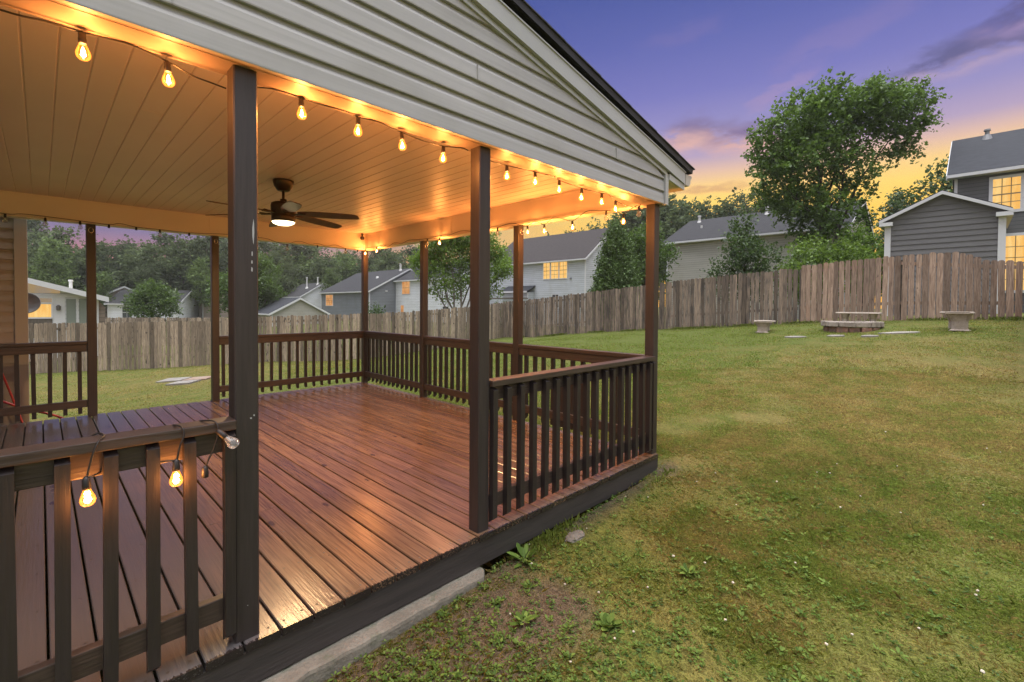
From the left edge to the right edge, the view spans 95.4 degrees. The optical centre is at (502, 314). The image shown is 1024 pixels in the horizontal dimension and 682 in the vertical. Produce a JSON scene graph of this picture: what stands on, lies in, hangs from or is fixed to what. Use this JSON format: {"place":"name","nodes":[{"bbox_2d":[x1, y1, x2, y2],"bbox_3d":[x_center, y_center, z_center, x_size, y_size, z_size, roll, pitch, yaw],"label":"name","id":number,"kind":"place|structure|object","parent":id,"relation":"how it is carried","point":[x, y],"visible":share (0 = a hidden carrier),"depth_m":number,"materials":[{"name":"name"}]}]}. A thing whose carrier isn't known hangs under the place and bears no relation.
{"place":"outdoors","nodes":[
{"label":"outdoors","id":0,"kind":"place"},
{"bbox_2d":[3,374,63,422],"bbox_3d":[-5.823,1.020,5.555,1.725,1.800,0.322,-1,1,-38],"label":"garden hose","id":1,"kind":"object","parent":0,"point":[13,400],"visible":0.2,"depth_m":5.63,"materials":[{"name":"red"}]},
{"bbox_2d":[15,307,1023,681],"bbox_3d":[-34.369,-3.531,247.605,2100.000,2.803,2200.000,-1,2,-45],"label":"lawn","id":2,"kind":"structure","parent":0,"point":[559,591],"depth_m":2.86,"materials":[{"name":"green plant"}]},
{"bbox_2d":[0,217,29,427],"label":"beige house","id":3,"kind":"structure","parent":2,"relation":"on","point":[13,285],"depth_m":5.71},
{"bbox_2d":[28,293,40,312],"bbox_3d":[-6.813,-0.153,6.686,0.262,0.303,0.221,1,1,15],"label":"satellite dish","id":4,"kind":"object","parent":3,"relation":"attached to","point":[34,302],"visible":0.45,"depth_m":6.75,"materials":[{"name":"grey metal"}]},
{"bbox_2d":[27,237,50,282],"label":"broadleaf tree","id":5,"kind":"object","parent":2,"relation":"on","point":[31,263],"visible":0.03,"depth_m":60.90,"materials":[{"name":"green plant"}]},
{"bbox_2d":[27,219,60,247],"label":"pine tree","id":6,"kind":"object","parent":2,"relation":"on","point":[34,224],"visible":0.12,"depth_m":74.82,"materials":[{"name":"green plant"}]},
{"bbox_2d":[28,245,78,286],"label":"broadleaf tree","id":7,"kind":"object","parent":2,"relation":"on","point":[52,267],"visible":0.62,"depth_m":58.46,"materials":[{"name":"green plant"}]},
{"bbox_2d":[27,222,85,285],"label":"broadleaf tree","id":8,"kind":"object","parent":2,"relation":"on","point":[58,235],"visible":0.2,"depth_m":73.50,"materials":[{"name":"green plant"}]},
{"bbox_2d":[28,235,85,290],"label":"broadleaf tree","id":9,"kind":"object","parent":2,"relation":"on","point":[52,245],"visible":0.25,"depth_m":64.93,"materials":[{"name":"green plant"}]},
{"bbox_2d":[28,278,108,358],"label":"sunroom house","id":10,"kind":"structure","parent":2,"relation":"on","point":[61,304],"depth_m":22.41,"materials":[{"name":"white"}]},
{"bbox_2d":[28,304,52,318],"bbox_3d":[-22.072,-0.170,21.730,1.610,0.760,0.059,-1,2,-45],"label":"window","id":11,"kind":"structure","parent":10,"relation":"in","point":[45,311],"depth_m":22.07,"materials":[{"name":"yellow glass"}]},
{"bbox_2d":[28,283,59,292],"bbox_3d":[-22.322,-1.487,21.476,2.780,0.980,0.018,-1,2,-45],"label":"transom window","id":12,"kind":"structure","parent":10,"relation":"in","point":[32,288],"depth_m":21.96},
{"bbox_2d":[39,297,53,303],"bbox_3d":[-21.703,-0.664,22.084,0.640,0.340,0.059,-1,2,-45],"label":"window","id":13,"kind":"structure","parent":10,"relation":"in","point":[44,300],"depth_m":22.14,"materials":[{"name":"grey glass"}]},
{"bbox_2d":[66,299,75,352],"bbox_3d":[-21.070,0.577,22.771,0.345,2.660,0.019,-1,2,-45],"label":"door","id":14,"kind":"structure","parent":10,"relation":"in","point":[70,303],"depth_m":22.74,"materials":[{"name":"grey"}]},
{"bbox_2d":[79,299,85,340],"bbox_3d":[-20.655,0.571,23.183,0.595,2.660,0.019,-1,2,-45],"label":"door","id":15,"kind":"structure","parent":10,"relation":"in","point":[82,302],"depth_m":23.04,"materials":[{"name":"grey"}]},
{"bbox_2d":[61,234,128,290],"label":"broadleaf tree","id":16,"kind":"object","parent":2,"relation":"on","point":[101,254],"visible":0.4,"depth_m":66.77,"materials":[{"name":"green plant"}]},
{"bbox_2d":[81,271,119,312],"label":"broadleaf tree","id":17,"kind":"object","parent":2,"relation":"on","point":[102,280],"visible":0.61,"depth_m":60.85,"materials":[{"name":"green plant"}]},
{"bbox_2d":[101,286,131,317],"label":"neighbour house","id":18,"kind":"structure","parent":2,"relation":"on","point":[117,289],"depth_m":63.30,"materials":[{"name":"beige"}]},
{"bbox_2d":[96,234,138,285],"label":"broadleaf tree","id":19,"kind":"object","parent":2,"relation":"on","point":[119,240],"visible":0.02,"depth_m":77.52,"materials":[{"name":"green plant"}]},
{"bbox_2d":[28,321,210,373],"bbox_3d":[-16.256,1.405,17.731,9.300,2.312,0.222,0,1,-18],"label":"wooden fence","id":20,"kind":"object","parent":2,"relation":"on","point":[110,356],"visible":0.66,"depth_m":18.22,"materials":[{"name":"brown wood"}]},
{"bbox_2d":[103,239,140,286],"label":"pine tree","id":21,"kind":"object","parent":2,"relation":"on","point":[114,263],"visible":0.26,"depth_m":70.18,"materials":[{"name":"green plant"}]},
{"bbox_2d":[107,239,178,289],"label":"broadleaf tree","id":22,"kind":"object","parent":2,"relation":"on","point":[131,263],"visible":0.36,"depth_m":67.27,"materials":[{"name":"green plant"}]},
{"bbox_2d":[113,239,174,288],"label":"broadleaf tree","id":23,"kind":"object","parent":2,"relation":"on","point":[143,245],"visible":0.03,"depth_m":78.68,"materials":[{"name":"green plant"}]},
{"bbox_2d":[127,251,172,292],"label":"tree","id":24,"kind":"object","parent":2,"relation":"on","point":[151,267],"visible":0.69,"depth_m":62.81,"materials":[{"name":"green plant"}]},
{"bbox_2d":[104,289,197,322],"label":"neighbour house","id":25,"kind":"structure","parent":2,"relation":"on","point":[190,309],"depth_m":62.31,"materials":[{"name":"white"}]},
{"bbox_2d":[117,278,185,318],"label":"round tree","id":26,"kind":"object","parent":2,"relation":"on","point":[141,302],"visible":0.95,"depth_m":44.59,"materials":[{"name":"green plant"}]},
{"bbox_2d":[105,317,221,344],"bbox_3d":[-22.742,1.236,30.073,9.444,2.154,0.172,0,1,-1],"label":"wooden fence","id":27,"kind":"object","parent":2,"relation":"on","point":[136,319],"visible":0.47,"depth_m":29.99,"materials":[{"name":"brown wood"}]},
{"bbox_2d":[149,231,194,288],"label":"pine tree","id":28,"kind":"object","parent":2,"relation":"on","point":[163,240],"visible":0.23,"depth_m":83.09,"materials":[{"name":"green plant"}]},
{"bbox_2d":[156,377,191,382],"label":"paver slab","id":29,"kind":"structure","parent":2,"relation":"on","point":[173,379],"depth_m":14.67,"materials":[{"name":"grey stone"}]},
{"bbox_2d":[157,234,205,293],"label":"broadleaf tree","id":30,"kind":"object","parent":2,"relation":"on","point":[176,265],"visible":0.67,"depth_m":70.50,"materials":[{"name":"green plant"}]},
{"bbox_2d":[166,379,200,385],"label":"paver slab","id":31,"kind":"structure","parent":2,"relation":"on","point":[185,382],"depth_m":13.87,"materials":[{"name":"grey stone"}]},
{"bbox_2d":[181,376,210,380],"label":"paver slab","id":32,"kind":"structure","parent":2,"relation":"on","point":[201,378],"depth_m":14.68,"materials":[{"name":"beige stone"}]},
{"bbox_2d":[183,255,210,318],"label":"broadleaf tree","id":33,"kind":"object","parent":2,"relation":"on","point":[200,275],"visible":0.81,"depth_m":65.88,"materials":[{"name":"green plant"}]},
{"bbox_2d":[181,235,227,289],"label":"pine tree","id":34,"kind":"object","parent":2,"relation":"on","point":[223,258],"visible":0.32,"depth_m":72.95,"materials":[{"name":"green plant"}]},
{"bbox_2d":[198,292,227,317],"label":"neighbour house","id":35,"kind":"structure","parent":2,"relation":"on","point":[208,314],"depth_m":67.66,"materials":[{"name":"beige"}]},
{"bbox_2d":[206,240,227,283],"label":"pine tree","id":36,"kind":"object","parent":2,"relation":"on","point":[224,247],"visible":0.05,"depth_m":76.42,"materials":[{"name":"green plant"}]},
{"bbox_2d":[202,250,293,316],"bbox_3d":[-27.337,-2.442,49.778,9.096,9.115,6.595,0,1,0],"label":"round tree","id":37,"kind":"object","parent":2,"relation":"on","point":[264,279],"visible":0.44,"depth_m":49.38,"materials":[{"name":"green plant"}]},
{"bbox_2d":[258,241,281,268],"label":"pine tree","id":38,"kind":"object","parent":2,"relation":"on","point":[265,246],"visible":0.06,"depth_m":84.87,"materials":[{"name":"green plant"}]},
{"bbox_2d":[262,244,305,298],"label":"broadleaf tree","id":39,"kind":"object","parent":2,"relation":"on","point":[278,255],"visible":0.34,"depth_m":79.88,"materials":[{"name":"green plant"}]},
{"bbox_2d":[270,256,298,296],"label":"broadleaf tree","id":40,"kind":"object","parent":2,"relation":"on","point":[286,286],"visible":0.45,"depth_m":75.59,"materials":[{"name":"green plant"}]},
{"bbox_2d":[258,297,329,326],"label":"garage","id":41,"kind":"structure","parent":2,"relation":"on","point":[294,306],"depth_m":47.27,"materials":[{"name":"beige"}]},
{"bbox_2d":[273,244,315,283],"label":"tree","id":42,"kind":"object","parent":2,"relation":"on","point":[297,249],"visible":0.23,"depth_m":88.03,"materials":[{"name":"green plant"}]},
{"bbox_2d":[282,277,326,307],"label":"neighbour house","id":43,"kind":"structure","parent":2,"relation":"on","point":[308,292],"depth_m":72.86,"materials":[{"name":"white"}]},
{"bbox_2d":[289,252,319,287],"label":"broadleaf tree","id":44,"kind":"object","parent":2,"relation":"on","point":[305,264],"visible":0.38,"depth_m":86.35,"materials":[{"name":"green plant"}]},
{"bbox_2d":[300,246,332,283],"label":"broadleaf tree","id":45,"kind":"object","parent":2,"relation":"on","point":[317,250],"visible":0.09,"depth_m":91.18,"materials":[{"name":"green plant"}]},
{"bbox_2d":[303,248,347,282],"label":"broadleaf tree","id":46,"kind":"object","parent":2,"relation":"on","point":[319,261],"visible":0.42,"depth_m":82.79,"materials":[{"name":"green plant"}]},
{"bbox_2d":[319,266,342,290],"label":"broadleaf tree","id":47,"kind":"object","parent":2,"relation":"on","point":[329,277],"visible":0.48,"depth_m":73.93,"materials":[{"name":"green plant"}]},
{"bbox_2d":[328,250,360,282],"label":"broadleaf tree","id":48,"kind":"object","parent":2,"relation":"on","point":[344,259],"visible":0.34,"depth_m":87.71,"materials":[{"name":"green plant"}]},
{"bbox_2d":[0,0,694,681],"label":"covered porch","id":49,"kind":"object","parent":2,"relation":"on","point":[296,526],"visible":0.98,"depth_m":2.91,"materials":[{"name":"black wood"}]},
{"bbox_2d":[79,420,239,506],"bbox_3d":[-1.382,0.516,1.535,0.890,0.216,0.191,-1,2,-45],"label":"string light","id":50,"kind":"object","parent":49,"relation":"hanging from","point":[86,480],"visible":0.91,"depth_m":1.68,"materials":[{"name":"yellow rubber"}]},
{"bbox_2d":[2,213,362,253],"bbox_3d":[-4.574,-1.049,5.826,6.130,0.187,0.050,-1,2,-45],"label":"string light","id":51,"kind":"object","parent":49,"relation":"hanging from","point":[45,218],"visible":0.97,"depth_m":5.80,"materials":[{"name":"black plastic"}]},
{"bbox_2d":[206,178,358,228],"bbox_3d":[-2.146,-1.089,4.564,1.396,0.440,1.431,-1,2,-45],"label":"ceiling fan","id":52,"kind":"object","parent":49,"relation":"hanging from","point":[283,210],"visible":0.99,"depth_m":4.52,"materials":[{"name":"brown wood"}]},
{"bbox_2d":[0,9,640,216],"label":"string light","id":53,"kind":"object","parent":49,"relation":"hanging from","point":[82,40],"visible":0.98,"depth_m":2.11,"materials":[{"name":"yellow glass"}]},
{"bbox_2d":[364,205,637,254],"bbox_3d":[-0.564,-1.004,6.171,0.051,0.202,5.172,-1,2,-45],"label":"string light","id":54,"kind":"object","parent":49,"relation":"hanging from","point":[572,223],"visible":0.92,"depth_m":5.15,"materials":[{"name":"black rubber"}]},
{"bbox_2d":[338,250,360,277],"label":"broadleaf tree","id":55,"kind":"object","parent":2,"relation":"on","point":[356,256],"visible":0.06,"depth_m":93.32,"materials":[{"name":"green plant"}]},
{"bbox_2d":[348,256,375,276],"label":"pine tree","id":56,"kind":"object","parent":2,"relation":"on","point":[371,261],"visible":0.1,"depth_m":87.14,"materials":[{"name":"green plant"}]},
{"bbox_2d":[221,302,503,363],"bbox_3d":[-5.164,0.874,20.598,12.781,2.934,2.602,0,1,-25],"label":"wooden fence","id":57,"kind":"object","parent":2,"relation":"on","point":[438,321],"visible":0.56,"depth_m":18.97,"materials":[{"name":"brown wood"}]},
{"bbox_2d":[259,566,484,681],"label":"concrete strip","id":58,"kind":"object","parent":2,"relation":"on","point":[323,664],"visible":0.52,"depth_m":2.21,"materials":[{"name":"grey concrete"}]},
{"bbox_2d":[368,301,385,327],"bbox_3d":[-11.010,0.310,40.083,2.091,2.841,2.171,1,2,44],"label":"shrub","id":59,"kind":"object","parent":2,"relation":"on","point":[376,309],"visible":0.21,"depth_m":39.94,"materials":[{"name":"green plant"}]},
{"bbox_2d":[368,248,398,268],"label":"pine tree","id":60,"kind":"object","parent":2,"relation":"on","point":[377,253],"visible":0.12,"depth_m":95.09,"materials":[{"name":"green plant"}]},
{"bbox_2d":[368,248,402,271],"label":"broadleaf tree","id":61,"kind":"object","parent":2,"relation":"on","point":[383,263],"visible":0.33,"depth_m":84.82,"materials":[{"name":"green plant"}]},
{"bbox_2d":[318,262,469,320],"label":"neighbour house","id":62,"kind":"structure","parent":2,"relation":"on","point":[396,290],"depth_m":60.20,"materials":[{"name":"grey"}]},
{"bbox_2d":[326,294,332,305],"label":"window","id":63,"kind":"structure","parent":62,"relation":"in","point":[329,298],"depth_m":66.14,"materials":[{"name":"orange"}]},
{"bbox_2d":[402,281,409,294],"bbox_3d":[-12.262,-3.359,59.078,0.059,1.690,1.890,-1,2,-45],"label":"window","id":64,"kind":"structure","parent":62,"relation":"in","point":[405,285],"depth_m":59.05,"materials":[{"name":"yellow"}]},
{"bbox_2d":[379,248,418,268],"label":"broadleaf tree","id":65,"kind":"object","parent":2,"relation":"on","point":[403,256],"visible":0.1,"depth_m":93.84,"materials":[{"name":"green plant"}]},
{"bbox_2d":[402,245,419,269],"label":"pine tree","id":66,"kind":"object","parent":2,"relation":"on","point":[409,251],"visible":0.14,"depth_m":94.47,"materials":[{"name":"green plant"}]},
{"bbox_2d":[405,231,512,324],"bbox_3d":[-2.500,-2.134,27.876,6.625,7.393,3.409,0,1,0],"label":"young maple","id":67,"kind":"object","parent":2,"relation":"on","point":[438,256],"visible":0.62,"depth_m":27.38,"materials":[{"name":"green plant"}]},
{"bbox_2d":[506,543,535,567],"bbox_3d":[0.122,1.488,2.891,0.180,0.088,0.216,0,1,-25],"label":"weed plant","id":68,"kind":"object","parent":2,"relation":"on","point":[523,552],"visible":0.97,"depth_m":2.91,"materials":[{"name":"green plant"}]},
{"bbox_2d":[510,610,537,624],"bbox_3d":[0.090,1.518,2.314,0.149,0.051,0.126,-1,2,-45],"label":"weed plant","id":69,"kind":"object","parent":2,"relation":"on","point":[528,618],"visible":0.99,"depth_m":2.33,"materials":[{"name":"green plant"}]},
{"bbox_2d":[520,579,537,592],"bbox_3d":[0.148,1.512,2.613,0.106,0.046,0.087,-1,2,-45],"label":"weed plant","id":70,"kind":"object","parent":2,"relation":"on","point":[526,585],"visible":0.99,"depth_m":2.62,"materials":[{"name":"green plant"}]},
{"bbox_2d":[490,227,625,324],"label":"neighbour house","id":71,"kind":"structure","parent":2,"relation":"on","point":[558,265],"depth_m":48.01,"materials":[{"name":"grey"}]},
{"bbox_2d":[543,263,549,279],"bbox_3d":[4.527,-4.448,47.876,0.059,1.760,1.000,-1,2,-45],"label":"window","id":72,"kind":"structure","parent":71,"relation":"in","point":[546,266],"depth_m":47.91,"materials":[{"name":"yellow glass"}]},
{"bbox_2d":[550,262,558,278],"bbox_3d":[5.277,-4.429,47.120,0.059,1.760,1.090,-1,2,-45],"label":"window","id":73,"kind":"structure","parent":71,"relation":"in","point":[554,267],"depth_m":47.16,"materials":[{"name":"yellow glass"}]},
{"bbox_2d":[559,261,567,278],"bbox_3d":[6.038,-4.409,46.353,0.059,1.760,1.090,-1,2,-45],"label":"window","id":74,"kind":"structure","parent":71,"relation":"in","point":[563,266],"depth_m":46.36,"materials":[{"name":"yellow glass"}]},
{"bbox_2d":[565,530,584,542],"bbox_3d":[0.491,1.504,3.144,0.191,0.066,0.105,-1,2,-45],"label":"rock","id":75,"kind":"object","parent":2,"relation":"on","point":[577,535],"visible":0.87,"depth_m":3.11,"materials":[{"name":"grey stone"}]},
{"bbox_2d":[595,611,624,632],"bbox_3d":[0.517,1.502,2.256,0.126,0.053,0.152,-1,2,-45],"label":"weed plant","id":76,"kind":"object","parent":2,"relation":"on","point":[608,618],"visible":1,"depth_m":2.28,"materials":[{"name":"green plant"}]},
{"bbox_2d":[587,213,642,329],"bbox_3d":[5.353,-1.796,22.140,3.048,6.013,3.037,0,1,0],"label":"tree","id":77,"kind":"object","parent":2,"relation":"on","point":[615,263],"visible":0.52,"depth_m":21.65,"materials":[{"name":"green plant"}]},
{"bbox_2d":[607,208,675,284],"bbox_3d":[17.757,-8.040,61.710,9.469,17.683,9.334,1,1,13],"label":"broadleaf tree","id":78,"kind":"object","parent":2,"relation":"on","point":[630,214],"visible":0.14,"depth_m":60.31,"materials":[{"name":"green plant"}]},
{"bbox_2d":[504,269,797,336],"bbox_3d":[4.814,0.004,19.881,0.154,3.241,13.489,-1,2,-45],"label":"wooden fence","id":79,"kind":"object","parent":2,"relation":"on","point":[627,309],"visible":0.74,"depth_m":17.95,"materials":[{"name":"brown wood"}]},
{"bbox_2d":[625,218,681,301],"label":"maple tree","id":80,"kind":"object","parent":2,"relation":"on","point":[641,253],"visible":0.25,"depth_m":30.05,"materials":[{"name":"green plant"}]},
{"bbox_2d":[627,195,699,282],"bbox_3d":[20.843,-8.112,61.798,10.984,17.690,10.923,1,1,33],"label":"broadleaf tree","id":81,"kind":"object","parent":2,"relation":"on","point":[664,213],"visible":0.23,"depth_m":59.85,"materials":[{"name":"green plant"}]},
{"bbox_2d":[641,192,686,306],"bbox_3d":[22.367,-8.283,64.969,10.923,17.690,10.984,-1,1,-43],"label":"broadleaf tree","id":82,"kind":"object","parent":2,"relation":"on","point":[674,196],"visible":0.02,"depth_m":63.58,"materials":[{"name":"green plant"}]},
{"bbox_2d":[660,195,707,280],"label":"broadleaf tree","id":83,"kind":"object","parent":2,"relation":"on","point":[686,209],"visible":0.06,"depth_m":63.79,"materials":[{"name":"green plant"}]},
{"bbox_2d":[677,563,698,575],"bbox_3d":[1.056,1.472,2.667,0.121,0.046,0.122,-1,2,-45],"label":"weed plant","id":84,"kind":"object","parent":2,"relation":"on","point":[686,569],"visible":1,"depth_m":2.68,"materials":[{"name":"green plant"}]},
{"bbox_2d":[688,195,720,220],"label":"broadleaf tree","id":85,"kind":"object","parent":2,"relation":"on","point":[706,212],"visible":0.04,"depth_m":65.78,"materials":[{"name":"green plant"}]},
{"bbox_2d":[401,403,1023,681],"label":"clover","id":86,"kind":"object","parent":2,"relation":"on","point":[626,655],"visible":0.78,"depth_m":2.33,"materials":[{"name":"green plant"}]},
{"bbox_2d":[697,200,735,219],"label":"broadleaf tree","id":87,"kind":"object","parent":2,"relation":"on","point":[715,214],"visible":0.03,"depth_m":65.84,"materials":[{"name":"green plant"}]},
{"bbox_2d":[711,187,754,216],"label":"broadleaf tree","id":88,"kind":"object","parent":2,"relation":"on","point":[730,209],"visible":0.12,"depth_m":63.50,"materials":[{"name":"green plant"}]},
{"bbox_2d":[699,206,798,322],"bbox_3d":[10.842,-1.991,20.851,3.857,5.710,3.210,0,1,0],"label":"magnolia tree","id":89,"kind":"object","parent":2,"relation":"on","point":[746,241],"visible":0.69,"depth_m":20.61,"materials":[{"name":"green plant"}]},
{"bbox_2d":[734,186,782,214],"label":"broadleaf tree","id":90,"kind":"object","parent":2,"relation":"on","point":[743,199],"visible":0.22,"depth_m":57.27,"materials":[{"name":"green plant"}]},
{"bbox_2d":[754,320,775,332],"bbox_3d":[7.501,0.346,13.377,0.512,0.340,0.700,1,1,37],"label":"stone bench","id":91,"kind":"object","parent":2,"relation":"on","point":[763,326],"visible":0.97,"depth_m":13.17,"materials":[{"name":"beige stone"}]},
{"bbox_2d":[662,200,875,325],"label":"neighbour house","id":92,"kind":"structure","parent":2,"relation":"on","point":[698,242],"depth_m":32.53,"materials":[{"name":"beige"}]},
{"bbox_2d":[770,230,881,317],"bbox_3d":[14.479,-1.701,20.902,4.493,4.357,3.339,1,1,24],"label":"shrub","id":93,"kind":"object","parent":2,"relation":"on","point":[824,254],"visible":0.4,"depth_m":20.65,"materials":[{"name":"green plant"}]},
{"bbox_2d":[740,66,952,304],"bbox_3d":[17.331,-5.774,23.958,10.126,12.690,5.902,0,1,0],"label":"maple tree","id":94,"kind":"object","parent":2,"relation":"on","point":[809,139],"visible":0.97,"depth_m":23.08,"materials":[{"name":"green plant"}]},
{"bbox_2d":[821,321,883,332],"bbox_3d":[9.117,0.355,12.174,1.280,0.355,1.316,-1,2,-45],"label":"fire pit","id":95,"kind":"object","parent":2,"relation":"on","point":[843,326],"visible":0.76,"depth_m":11.74,"materials":[{"name":"stone"}]},
{"bbox_2d":[833,220,883,307],"bbox_3d":[16.938,-1.997,21.458,3.152,4.956,3.932,0,1,0],"label":"shrub","id":96,"kind":"object","parent":2,"relation":"on","point":[858,234],"visible":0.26,"depth_m":21.75,"materials":[{"name":"green plant"}]},
{"bbox_2d":[836,312,882,321],"bbox_3d":[10.028,0.120,13.110,0.444,0.360,1.020,-1,2,-45],"label":"stone bench","id":97,"kind":"object","parent":2,"relation":"on","point":[872,316],"visible":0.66,"depth_m":12.96,"materials":[{"name":"beige stone"}]},
{"bbox_2d":[872,186,923,260],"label":"broadleaf tree","id":98,"kind":"object","parent":2,"relation":"on","point":[891,200],"visible":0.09,"depth_m":37.45,"materials":[{"name":"green plant"}]},
{"bbox_2d":[878,331,919,333],"bbox_3d":[9.264,0.438,10.900,0.209,0.101,0.751,-1,2,-45],"label":"flagstone","id":99,"kind":"object","parent":2,"relation":"on","point":[902,332],"visible":0.83,"depth_m":10.86,"materials":[{"name":"grey stone"}]},
{"bbox_2d":[799,252,1023,322],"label":"wooden fence","id":100,"kind":"object","parent":2,"relation":"on","point":[896,295],"visible":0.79,"depth_m":13.08,"materials":[{"name":"brown wood"}]},
{"bbox_2d":[882,154,952,216],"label":"broadleaf tree","id":101,"kind":"object","parent":2,"relation":"on","point":[931,188],"visible":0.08,"depth_m":36.08,"materials":[{"name":"green plant"}]},
{"bbox_2d":[879,128,1023,315],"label":"neighbour house","id":102,"kind":"structure","parent":2,"relation":"on","point":[978,211],"depth_m":18.09,"materials":[{"name":"grey wood"}]},
{"bbox_2d":[989,173,1023,211],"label":"window","id":103,"kind":"structure","parent":102,"relation":"in","point":[1008,190],"depth_m":18.59,"materials":[{"name":"yellow glass"}]},
{"bbox_2d":[1005,232,1023,292],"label":"window","id":104,"kind":"structure","parent":102,"relation":"in","point":[1014,241],"depth_m":18.49,"materials":[{"name":"yellow glass"}]},
{"bbox_2d":[940,311,974,330],"bbox_3d":[10.317,0.152,10.557,0.541,0.430,0.740,1,1,37],"label":"stone bench","id":105,"kind":"object","parent":2,"relation":"on","point":[958,320],"visible":0.98,"depth_m":10.33,"materials":[{"name":"beige stone"}]},
{"bbox_2d":[32,0,1023,308],"label":"sky","id":106,"kind":"structure","parent":0,"point":[701,73],"materials":[{"name":"purple"}]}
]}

